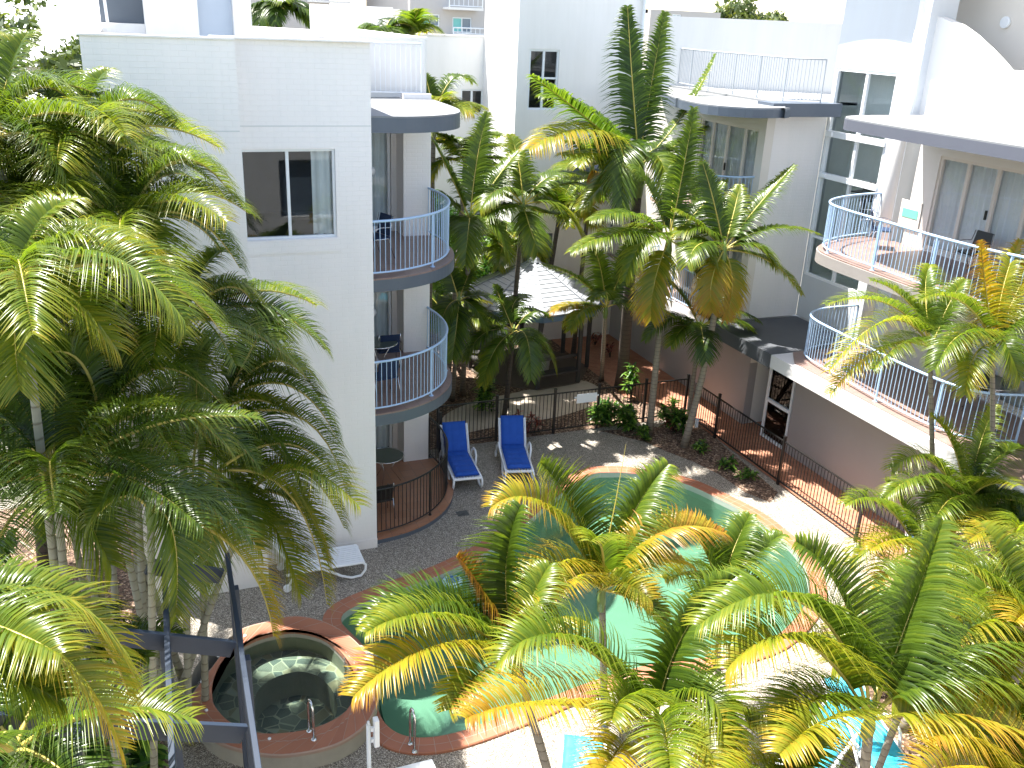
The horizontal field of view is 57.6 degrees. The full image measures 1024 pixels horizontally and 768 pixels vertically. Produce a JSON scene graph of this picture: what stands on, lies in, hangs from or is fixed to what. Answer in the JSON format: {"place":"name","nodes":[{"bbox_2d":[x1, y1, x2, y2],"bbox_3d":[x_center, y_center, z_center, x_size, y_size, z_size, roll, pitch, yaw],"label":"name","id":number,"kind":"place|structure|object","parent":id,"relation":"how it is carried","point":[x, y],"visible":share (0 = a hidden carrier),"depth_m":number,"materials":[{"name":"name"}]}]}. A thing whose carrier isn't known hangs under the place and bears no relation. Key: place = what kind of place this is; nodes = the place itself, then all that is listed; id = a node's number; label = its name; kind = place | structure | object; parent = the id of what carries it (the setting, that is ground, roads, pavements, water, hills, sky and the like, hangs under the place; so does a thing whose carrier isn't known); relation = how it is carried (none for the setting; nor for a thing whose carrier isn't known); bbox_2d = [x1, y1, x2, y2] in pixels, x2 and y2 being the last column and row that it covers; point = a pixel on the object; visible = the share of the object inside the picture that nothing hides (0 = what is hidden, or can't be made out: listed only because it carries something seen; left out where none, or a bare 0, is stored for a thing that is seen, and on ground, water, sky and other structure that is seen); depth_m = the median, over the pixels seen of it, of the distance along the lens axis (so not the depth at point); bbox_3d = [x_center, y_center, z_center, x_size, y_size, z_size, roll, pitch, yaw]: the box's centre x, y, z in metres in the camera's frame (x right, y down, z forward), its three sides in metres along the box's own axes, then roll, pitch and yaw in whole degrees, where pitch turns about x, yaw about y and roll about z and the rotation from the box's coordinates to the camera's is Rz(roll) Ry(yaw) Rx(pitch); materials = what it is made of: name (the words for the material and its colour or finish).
{"place":"outdoors","nodes":[
{"label":"outdoors","id":0,"kind":"place"},
{"bbox_2d":[107,703,168,767],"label":"shrub","id":1,"kind":"object","parent":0,"point":[139,755],"visible":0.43,"depth_m":12.85,"materials":[{"name":"green plant"}]},
{"bbox_2d":[93,0,252,35],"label":"roof stair house","id":2,"kind":"structure","parent":0,"point":[196,17],"depth_m":16.58,"materials":[{"name":"white paint"}]},
{"bbox_2d":[0,420,1017,767],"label":"pool deck","id":3,"kind":"structure","parent":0,"point":[450,530],"depth_m":18.69,"materials":[{"name":"beige concrete"}]},
{"bbox_2d":[0,551,146,766],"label":"cane palm","id":4,"kind":"object","parent":3,"relation":"on","point":[28,637],"visible":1,"depth_m":5.15,"materials":[{"name":"green plant"}]},
{"bbox_2d":[0,508,168,767],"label":"mulch bed","id":5,"kind":"object","parent":3,"relation":"on","point":[124,590],"depth_m":18.17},
{"bbox_2d":[0,76,134,604],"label":"cane palm","id":6,"kind":"object","parent":5,"relation":"on","point":[79,562],"visible":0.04,"depth_m":12.66,"materials":[{"name":"green plant"}]},
{"bbox_2d":[0,28,179,702],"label":"cane palm","id":7,"kind":"object","parent":5,"relation":"on","point":[15,93],"visible":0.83,"depth_m":10.60,"materials":[{"name":"green plant"}]},
{"bbox_2d":[2,598,188,767],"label":"cane palm","id":8,"kind":"object","parent":5,"relation":"on","point":[138,623],"visible":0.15,"depth_m":10.30,"materials":[{"name":"green plant"}]},
{"bbox_2d":[0,268,212,715],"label":"cane palm","id":9,"kind":"object","parent":5,"relation":"on","point":[88,557],"visible":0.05,"depth_m":12.22,"materials":[{"name":"green plant"}]},
{"bbox_2d":[0,65,230,754],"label":"cane palm","id":10,"kind":"object","parent":5,"relation":"on","point":[119,99],"visible":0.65,"depth_m":11.37,"materials":[{"name":"green plant"}]},
{"bbox_2d":[0,190,234,714],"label":"cane palm","id":11,"kind":"object","parent":5,"relation":"on","point":[20,346],"visible":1,"depth_m":8.53,"materials":[{"name":"green plant"}]},
{"bbox_2d":[0,251,253,672],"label":"cane palm","id":12,"kind":"object","parent":5,"relation":"on","point":[190,352],"visible":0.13,"depth_m":11.66,"materials":[{"name":"green plant"}]},
{"bbox_2d":[0,123,262,715],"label":"cane palm","id":13,"kind":"object","parent":5,"relation":"on","point":[162,197],"visible":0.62,"depth_m":10.87,"materials":[{"name":"green plant"}]},
{"bbox_2d":[0,319,266,747],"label":"cane palm","id":14,"kind":"object","parent":5,"relation":"on","point":[90,367],"visible":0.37,"depth_m":10.95,"materials":[{"name":"green plant"}]},
{"bbox_2d":[0,371,267,767],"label":"cane palm","id":15,"kind":"object","parent":5,"relation":"on","point":[25,469],"visible":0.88,"depth_m":9.40,"materials":[{"name":"green plant"}]},
{"bbox_2d":[5,363,272,674],"bbox_3d":[-5.484,2.572,14.207,3.360,5.178,3.437,19,27,35],"label":"cane palm","id":16,"kind":"object","parent":5,"relation":"on","point":[132,521],"visible":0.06,"depth_m":13.27,"materials":[{"name":"green plant"}]},
{"bbox_2d":[75,471,285,767],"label":"cane palm","id":17,"kind":"object","parent":5,"relation":"on","point":[172,549],"visible":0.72,"depth_m":9.09,"materials":[{"name":"green plant"}]},
{"bbox_2d":[73,425,348,716],"bbox_3d":[-3.950,3.146,12.917,3.536,5.221,1.929,-4,22,-15],"label":"cane palm","id":18,"kind":"object","parent":5,"relation":"on","point":[284,442],"visible":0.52,"depth_m":12.46,"materials":[{"name":"green plant"}]},
{"bbox_2d":[158,300,344,687],"bbox_3d":[-3.809,2.122,13.482,2.419,6.712,2.641,16,25,31],"label":"cane palm","id":19,"kind":"object","parent":5,"relation":"on","point":[260,361],"visible":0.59,"depth_m":12.70,"materials":[{"name":"green plant"}]},
{"bbox_2d":[146,422,371,703],"bbox_3d":[-3.738,3.059,13.567,3.749,4.925,1.847,5,22,5],"label":"cane palm","id":20,"kind":"object","parent":5,"relation":"on","point":[315,474],"visible":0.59,"depth_m":12.94,"materials":[{"name":"green plant"}]},
{"bbox_2d":[0,135,183,681],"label":"cane palm","id":21,"kind":"object","parent":3,"relation":"on","point":[29,171],"visible":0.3,"depth_m":10.99,"materials":[{"name":"green plant"}]},
{"bbox_2d":[0,659,205,767],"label":"cane palm","id":22,"kind":"object","parent":3,"relation":"on","point":[14,748],"visible":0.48,"depth_m":6.65,"materials":[{"name":"green plant"}]},
{"bbox_2d":[0,552,261,767],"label":"pergola","id":23,"kind":"object","parent":3,"relation":"on","point":[165,643],"visible":0.62,"depth_m":8.52,"materials":[{"name":"grey metal"}]},
{"bbox_2d":[35,244,333,744],"bbox_3d":[-4.416,1.716,13.562,3.715,7.336,3.662,0,22,-7],"label":"cane palm","id":24,"kind":"object","parent":3,"relation":"on","point":[235,317],"visible":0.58,"depth_m":12.31,"materials":[{"name":"green plant"}]},
{"bbox_2d":[153,337,357,701],"bbox_3d":[-3.618,2.401,13.466,2.795,6.197,3.598,-6,23,-21],"label":"cane palm","id":25,"kind":"object","parent":3,"relation":"on","point":[235,397],"visible":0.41,"depth_m":12.52,"materials":[{"name":"green plant"}]},
{"bbox_2d":[76,23,459,602],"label":"apartment building","id":26,"kind":"structure","parent":3,"relation":"on","point":[326,137],"depth_m":17.39,"materials":[{"name":"white paint"}]},
{"bbox_2d":[242,149,336,239],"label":"window","id":27,"kind":"structure","parent":26,"relation":"in","point":[292,191],"depth_m":18.20,"materials":[{"name":"white metal"}]},
{"bbox_2d":[252,26,395,37],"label":"roof parapet","id":28,"kind":"structure","parent":26,"relation":"on","point":[258,31],"depth_m":22.73,"materials":[{"name":"white paint"}]},
{"bbox_2d":[371,133,389,228],"bbox_3d":[-3.409,-4.582,20.777,1.370,2.250,0.204,-6,23,-21],"label":"sliding door","id":29,"kind":"structure","parent":26,"relation":"in","point":[380,142],"depth_m":20.96,"materials":[{"name":"glass"}]},
{"bbox_2d":[374,291,390,335],"bbox_3d":[-3.522,-2.015,21.788,1.370,2.250,0.204,-6,23,-21],"label":"sliding door","id":30,"kind":"structure","parent":26,"relation":"in","point":[382,300],"depth_m":22.15,"materials":[{"name":"clear glass"}]},
{"bbox_2d":[192,616,378,767],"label":"spa pool","id":31,"kind":"structure","parent":3,"relation":"on","point":[309,658],"depth_m":15.54,"materials":[{"name":"tile"}]},
{"bbox_2d":[271,534,366,591],"bbox_3d":[-3.790,3.307,18.230,1.767,0.996,0.840,-6,23,-21],"label":"sun lounger","id":32,"kind":"object","parent":3,"relation":"on","point":[347,555],"visible":0.59,"depth_m":18.32,"materials":[{"name":"white plastic"}]},
{"bbox_2d":[437,423,482,489],"bbox_3d":[-1.238,1.752,22.428,0.840,1.021,1.722,-4,22,-15],"label":"sun lounger","id":33,"kind":"object","parent":3,"relation":"on","point":[454,478],"visible":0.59,"depth_m":22.18,"materials":[{"name":"white plastic"}]},
{"bbox_2d":[442,421,479,476],"bbox_3d":[-1.240,1.536,22.387,0.580,0.693,1.616,-4,22,-15],"label":"lounger cushion","id":34,"kind":"object","parent":33,"relation":"on","point":[460,461],"visible":0.94,"depth_m":22.83,"materials":[{"name":"blue fabric"}]},
{"bbox_2d":[337,499,599,767],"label":"palm tree","id":35,"kind":"object","parent":3,"relation":"on","point":[495,594],"visible":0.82,"depth_m":10.22,"materials":[{"name":"green plant"}]},
{"bbox_2d":[495,417,534,481],"bbox_3d":[0.086,1.621,22.910,0.840,1.021,1.722,-1,22,-8],"label":"sun lounger","id":36,"kind":"object","parent":3,"relation":"on","point":[503,464],"visible":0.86,"depth_m":22.83,"materials":[{"name":"white plastic"}]},
{"bbox_2d":[501,415,530,468],"bbox_3d":[0.089,1.405,22.870,0.580,0.693,1.616,-1,22,-8],"label":"lounger cushion","id":37,"kind":"object","parent":36,"relation":"on","point":[512,443],"visible":1,"depth_m":23.34,"materials":[{"name":"blue fabric"}]},
{"bbox_2d":[436,374,690,459],"bbox_3d":[1.566,0.809,24.758,7.552,1.300,0.722,-6,23,-21],"label":"pool fence","id":38,"kind":"object","parent":3,"relation":"on","point":[497,400],"visible":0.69,"depth_m":24.96,"materials":[{"name":"black metal"}]},
{"bbox_2d":[322,466,826,754],"bbox_3d":[1.735,4.142,18.142,11.226,0.140,6.978,-22,32,-46],"label":"pool coping","id":39,"kind":"object","parent":3,"relation":"on","point":[392,740],"visible":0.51,"depth_m":17.09,"materials":[{"name":"ceramic"}]},
{"bbox_2d":[557,737,605,767],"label":"sun lounger","id":40,"kind":"object","parent":3,"relation":"on","point":[560,752],"visible":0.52,"depth_m":13.62,"materials":[{"name":"white plastic"}]},
{"bbox_2d":[562,734,602,767],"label":"lounger cushion","id":41,"kind":"object","parent":40,"relation":"on","point":[568,747],"visible":0.45,"depth_m":13.56,"materials":[{"name":"teal fabric"}]},
{"bbox_2d":[481,453,733,761],"bbox_3d":[1.234,3.317,13.249,2.419,5.050,3.596,19,27,35],"label":"palm tree","id":42,"kind":"object","parent":3,"relation":"on","point":[623,548],"visible":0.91,"depth_m":12.55,"materials":[{"name":"green plant"}]},
{"bbox_2d":[450,561,766,767],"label":"palm tree","id":43,"kind":"object","parent":3,"relation":"on","point":[675,691],"visible":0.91,"depth_m":9.58,"materials":[{"name":"green plant"}]},
{"bbox_2d":[603,424,777,501],"bbox_3d":[5.146,1.748,24.534,2.541,0.001,5.263,-18,29,-41],"label":"mulch bed","id":44,"kind":"object","parent":3,"relation":"on","point":[664,438],"visible":0.89,"depth_m":24.36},
{"bbox_2d":[563,106,728,435],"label":"palm tree","id":45,"kind":"object","parent":44,"relation":"on","point":[652,283],"visible":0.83,"depth_m":21.70,"materials":[{"name":"green plant"}]},
{"bbox_2d":[654,396,695,433],"bbox_3d":[4.410,0.876,25.461,1.126,0.912,1.152,-6,23,-21],"label":"shrub","id":46,"kind":"object","parent":44,"relation":"on","point":[680,417],"visible":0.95,"depth_m":25.32,"materials":[{"name":"green plant"}]},
{"bbox_2d":[666,160,822,447],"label":"palm tree","id":47,"kind":"object","parent":44,"relation":"on","point":[731,283],"visible":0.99,"depth_m":21.81,"materials":[{"name":"green plant"}]},
{"bbox_2d":[639,280,762,420],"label":"palm tree","id":48,"kind":"object","parent":3,"relation":"on","point":[705,347],"visible":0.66,"depth_m":23.20,"materials":[{"name":"green plant"}]},
{"bbox_2d":[655,508,792,691],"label":"palm tree","id":49,"kind":"object","parent":3,"relation":"on","point":[739,528],"visible":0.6,"depth_m":14.61,"materials":[{"name":"green plant"}]},
{"bbox_2d":[708,695,856,767],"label":"palm tree","id":50,"kind":"object","parent":3,"relation":"on","point":[773,758],"visible":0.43,"depth_m":9.26,"materials":[{"name":"green plant"}]},
{"bbox_2d":[686,375,960,566],"bbox_3d":[7.241,2.536,21.005,0.082,1.300,12.272,-6,23,-21],"label":"pool fence","id":51,"kind":"object","parent":3,"relation":"on","point":[783,451],"visible":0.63,"depth_m":22.50,"materials":[{"name":"black metal"}]},
{"bbox_2d":[681,514,1023,767],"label":"palm tree","id":52,"kind":"object","parent":3,"relation":"on","point":[908,612],"visible":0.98,"depth_m":9.79,"materials":[{"name":"green plant"}]},
{"bbox_2d":[821,680,911,767],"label":"sun lounger","id":53,"kind":"object","parent":3,"relation":"on","point":[857,751],"visible":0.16,"depth_m":14.11,"materials":[{"name":"white plastic"}]},
{"bbox_2d":[826,677,910,767],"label":"lounger cushion","id":54,"kind":"object","parent":53,"relation":"on","point":[892,760],"visible":0.25,"depth_m":13.96,"materials":[{"name":"teal fabric"}]},
{"bbox_2d":[820,570,988,767],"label":"mulch bed","id":55,"kind":"object","parent":3,"relation":"on","point":[884,696],"visible":0.08,"depth_m":14.81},
{"bbox_2d":[836,476,998,590],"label":"palm tree","id":56,"kind":"object","parent":55,"relation":"on","point":[897,537],"visible":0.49,"depth_m":15.20,"materials":[{"name":"green plant"}]},
{"bbox_2d":[877,402,1023,539],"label":"palm tree","id":57,"kind":"object","parent":55,"relation":"on","point":[971,482],"visible":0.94,"depth_m":16.57,"materials":[{"name":"green plant"}]},
{"bbox_2d":[899,550,1010,733],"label":"palm tree","id":58,"kind":"object","parent":55,"relation":"on","point":[978,587],"visible":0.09,"depth_m":14.56,"materials":[{"name":"green plant"}]},
{"bbox_2d":[910,486,1023,552],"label":"palm tree","id":59,"kind":"object","parent":55,"relation":"on","point":[1007,514],"visible":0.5,"depth_m":16.01,"materials":[{"name":"yellow plant"}]},
{"bbox_2d":[931,520,1023,706],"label":"palm tree","id":60,"kind":"object","parent":55,"relation":"on","point":[1011,595],"visible":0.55,"depth_m":11.38,"materials":[{"name":"green plant"}]},
{"bbox_2d":[813,554,1022,767],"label":"palm tree","id":61,"kind":"object","parent":3,"relation":"on","point":[884,752],"visible":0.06,"depth_m":13.06,"materials":[{"name":"green plant"}]},
{"bbox_2d":[895,685,1023,767],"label":"palm tree","id":62,"kind":"object","parent":3,"relation":"on","point":[989,759],"visible":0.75,"depth_m":9.68,"materials":[{"name":"yellow plant"}]},
{"bbox_2d":[0,121,1023,562],"bbox_3d":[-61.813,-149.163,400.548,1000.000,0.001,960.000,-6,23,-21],"label":"ground","id":63,"kind":"structure","parent":0,"point":[646,403],"depth_m":28.18,"materials":[{"name":"beige concrete"}]},
{"bbox_2d":[0,0,80,78],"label":"broad tree","id":64,"kind":"object","parent":63,"relation":"on","point":[75,42],"visible":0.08,"depth_m":26.18,"materials":[{"name":"green plant"}]},
{"bbox_2d":[0,31,81,320],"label":"house","id":65,"kind":"structure","parent":63,"relation":"on","point":[52,41],"depth_m":28.38,"materials":[{"name":"white paint"}]},
{"bbox_2d":[0,15,82,95],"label":"broad tree","id":66,"kind":"object","parent":63,"relation":"on","point":[65,60],"visible":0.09,"depth_m":22.30,"materials":[{"name":"green plant"}]},
{"bbox_2d":[0,5,100,32],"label":"house","id":67,"kind":"structure","parent":63,"relation":"on","point":[69,20],"depth_m":36.62,"materials":[{"name":"white paint"}]},
{"bbox_2d":[251,0,309,28],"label":"palm tree","id":68,"kind":"object","parent":63,"relation":"on","point":[267,13],"visible":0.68,"depth_m":44.44,"materials":[{"name":"green plant"}]},
{"bbox_2d":[355,16,419,35],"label":"palm tree","id":69,"kind":"object","parent":63,"relation":"on","point":[388,24],"visible":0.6,"depth_m":25.77,"materials":[{"name":"green plant"}]},
{"bbox_2d":[391,8,444,35],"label":"palm tree","id":70,"kind":"object","parent":63,"relation":"on","point":[415,16],"visible":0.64,"depth_m":26.28,"materials":[{"name":"green plant"}]},
{"bbox_2d":[366,0,484,35],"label":"apartment building","id":71,"kind":"structure","parent":63,"relation":"on","point":[461,17],"depth_m":60.65,"materials":[{"name":"white paint"}]},
{"bbox_2d":[310,0,646,342],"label":"apartment building","id":72,"kind":"structure","parent":63,"relation":"on","point":[560,44],"depth_m":29.76,"materials":[{"name":"white paint"}]},
{"bbox_2d":[309,4,399,30],"bbox_3d":[-5.657,-11.217,33.663,2.778,4.552,2.000,-6,23,-21],"label":"roof plant room","id":73,"kind":"object","parent":72,"relation":"on","point":[336,17],"visible":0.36,"depth_m":32.02,"materials":[{"name":"white paint"}]},
{"bbox_2d":[527,49,558,109],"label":"window","id":74,"kind":"structure","parent":72,"relation":"in","point":[544,63],"depth_m":30.04,"materials":[{"name":"glass"}]},
{"bbox_2d":[641,9,720,69],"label":"apartment building","id":75,"kind":"structure","parent":63,"relation":"on","point":[651,16],"depth_m":80.16,"materials":[{"name":"white paint"}]},
{"bbox_2d":[714,0,788,20],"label":"broad tree","id":76,"kind":"object","parent":63,"relation":"on","point":[733,9],"visible":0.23,"depth_m":118.79,"materials":[{"name":"green plant"}]},
{"bbox_2d":[442,380,597,432],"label":"gazebo paving","id":77,"kind":"structure","parent":0,"point":[456,414],"depth_m":26.78,"materials":[{"name":"beige concrete"}]},
{"bbox_2d":[463,257,604,390],"bbox_3d":[0.605,-2.224,29.116,4.281,3.670,4.281,-10,25,-28],"label":"gazebo","id":78,"kind":"object","parent":77,"relation":"on","point":[545,288],"visible":0.59,"depth_m":28.27,"materials":[{"name":"tile"}]},
{"bbox_2d":[428,328,671,449],"bbox_3d":[-1.099,-0.442,29.425,9.000,0.001,10.280,-6,23,-21],"label":"garden bed","id":79,"kind":"object","parent":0,"point":[590,376],"visible":0.2,"depth_m":26.96,"materials":[{"name":"brown soil"}]},
{"bbox_2d":[426,73,488,346],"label":"palm tree","id":80,"kind":"object","parent":79,"relation":"on","point":[439,93],"visible":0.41,"depth_m":23.59,"materials":[{"name":"green plant"}]},
{"bbox_2d":[430,253,504,400],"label":"palm tree","id":81,"kind":"object","parent":79,"relation":"on","point":[452,313],"visible":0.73,"depth_m":23.01,"materials":[{"name":"green plant"}]},
{"bbox_2d":[431,131,534,370],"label":"palm tree","id":82,"kind":"object","parent":79,"relation":"on","point":[451,144],"visible":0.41,"depth_m":24.18,"materials":[{"name":"green plant"}]},
{"bbox_2d":[430,111,545,396],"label":"palm tree","id":83,"kind":"object","parent":79,"relation":"on","point":[468,230],"visible":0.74,"depth_m":21.73,"materials":[{"name":"green plant"}]},
{"bbox_2d":[461,220,549,334],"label":"palm tree","id":84,"kind":"object","parent":79,"relation":"on","point":[494,249],"visible":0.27,"depth_m":28.63,"materials":[{"name":"green plant"}]},
{"bbox_2d":[461,283,557,414],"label":"palm tree","id":85,"kind":"object","parent":79,"relation":"on","point":[529,349],"visible":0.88,"depth_m":23.28,"materials":[{"name":"green plant"}]},
{"bbox_2d":[447,133,608,408],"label":"palm tree","id":86,"kind":"object","parent":79,"relation":"on","point":[531,232],"visible":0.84,"depth_m":22.61,"materials":[{"name":"green plant"}]},
{"bbox_2d":[507,169,607,341],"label":"palm tree","id":87,"kind":"object","parent":79,"relation":"on","point":[569,201],"visible":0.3,"depth_m":28.40,"materials":[{"name":"green plant"}]},
{"bbox_2d":[539,238,643,380],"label":"palm tree","id":88,"kind":"object","parent":79,"relation":"on","point":[609,289],"visible":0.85,"depth_m":24.65,"materials":[{"name":"green plant"}]},
{"bbox_2d":[586,397,620,427],"bbox_3d":[2.536,0.779,25.584,0.983,0.848,1.311,16,25,31],"label":"shrub","id":89,"kind":"object","parent":79,"relation":"on","point":[606,414],"visible":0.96,"depth_m":25.40,"materials":[{"name":"green plant"}]},
{"bbox_2d":[341,473,808,727],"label":"pool floor","id":90,"kind":"structure","parent":0,"point":[623,620],"depth_m":19.53,"materials":[{"name":"paint"}]},
{"bbox_2d":[379,665,587,736],"bbox_3d":[-0.359,5.692,15.910,3.639,0.620,1.496,-6,23,-21],"label":"pool step","id":91,"kind":"object","parent":90,"relation":"on","point":[430,720],"visible":0.23,"depth_m":15.50,"materials":[{"name":"paint"}]},
{"bbox_2d":[329,0,845,22],"label":"sky","id":92,"kind":"structure","parent":0,"point":[822,11],"materials":[{"name":"white"}]},
{"bbox_2d":[551,334,1020,657],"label":"brick path","id":93,"kind":"structure","parent":0,"point":[644,365],"depth_m":25.41,"materials":[{"name":"brick"}]},
{"bbox_2d":[547,128,607,357],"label":"palm tree","id":94,"kind":"object","parent":93,"relation":"on","point":[579,163],"visible":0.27,"depth_m":27.17,"materials":[{"name":"green plant"}]},
{"bbox_2d":[517,4,715,389],"bbox_3d":[2.863,-4.012,24.243,8.081,10.875,3.149,-16,28,-40],"label":"palm tree","id":95,"kind":"object","parent":93,"relation":"on","point":[637,92],"visible":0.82,"depth_m":23.09,"materials":[{"name":"green plant"}]},
{"bbox_2d":[605,0,1023,565],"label":"apartment block","id":96,"kind":"structure","parent":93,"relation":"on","point":[917,106],"depth_m":22.58,"materials":[{"name":"white paint"}]},
{"bbox_2d":[695,118,759,210],"bbox_3d":[5.899,-5.989,25.434,0.223,2.200,2.750,-6,23,-21],"label":"sliding door","id":97,"kind":"structure","parent":96,"relation":"in","point":[731,150],"depth_m":25.31,"materials":[{"name":"grey glass"}]},
{"bbox_2d":[760,368,795,448],"bbox_3d":[7.095,0.380,24.688,0.070,2.600,1.070,-6,23,-21],"label":"entry door","id":98,"kind":"structure","parent":96,"relation":"in","point":[780,391],"depth_m":24.81,"materials":[{"name":"glass"}]},
{"bbox_2d":[804,68,898,294],"bbox_3d":[8.942,-5.183,23.822,0.890,5.410,2.290,-6,23,-21],"label":"stair window","id":99,"kind":"structure","parent":96,"relation":"in","point":[873,92],"depth_m":24.29,"materials":[{"name":"glass"}]},
{"bbox_2d":[924,156,1023,272],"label":"sliding door","id":100,"kind":"structure","parent":96,"relation":"in","point":[969,196],"depth_m":20.41,"materials":[{"name":"beige metal"}]},
{"bbox_2d":[955,321,1023,413],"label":"sliding door","id":101,"kind":"structure","parent":96,"relation":"in","point":[1020,390],"depth_m":20.18,"materials":[{"name":"beige glass"}]},
{"bbox_2d":[821,262,973,473],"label":"palm tree","id":102,"kind":"object","parent":93,"relation":"on","point":[922,319],"visible":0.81,"depth_m":16.31,"materials":[{"name":"green plant"}]},
{"bbox_2d":[912,237,1023,559],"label":"palm tree","id":103,"kind":"object","parent":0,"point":[1005,321],"visible":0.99,"depth_m":15.97,"materials":[{"name":"green plant"}]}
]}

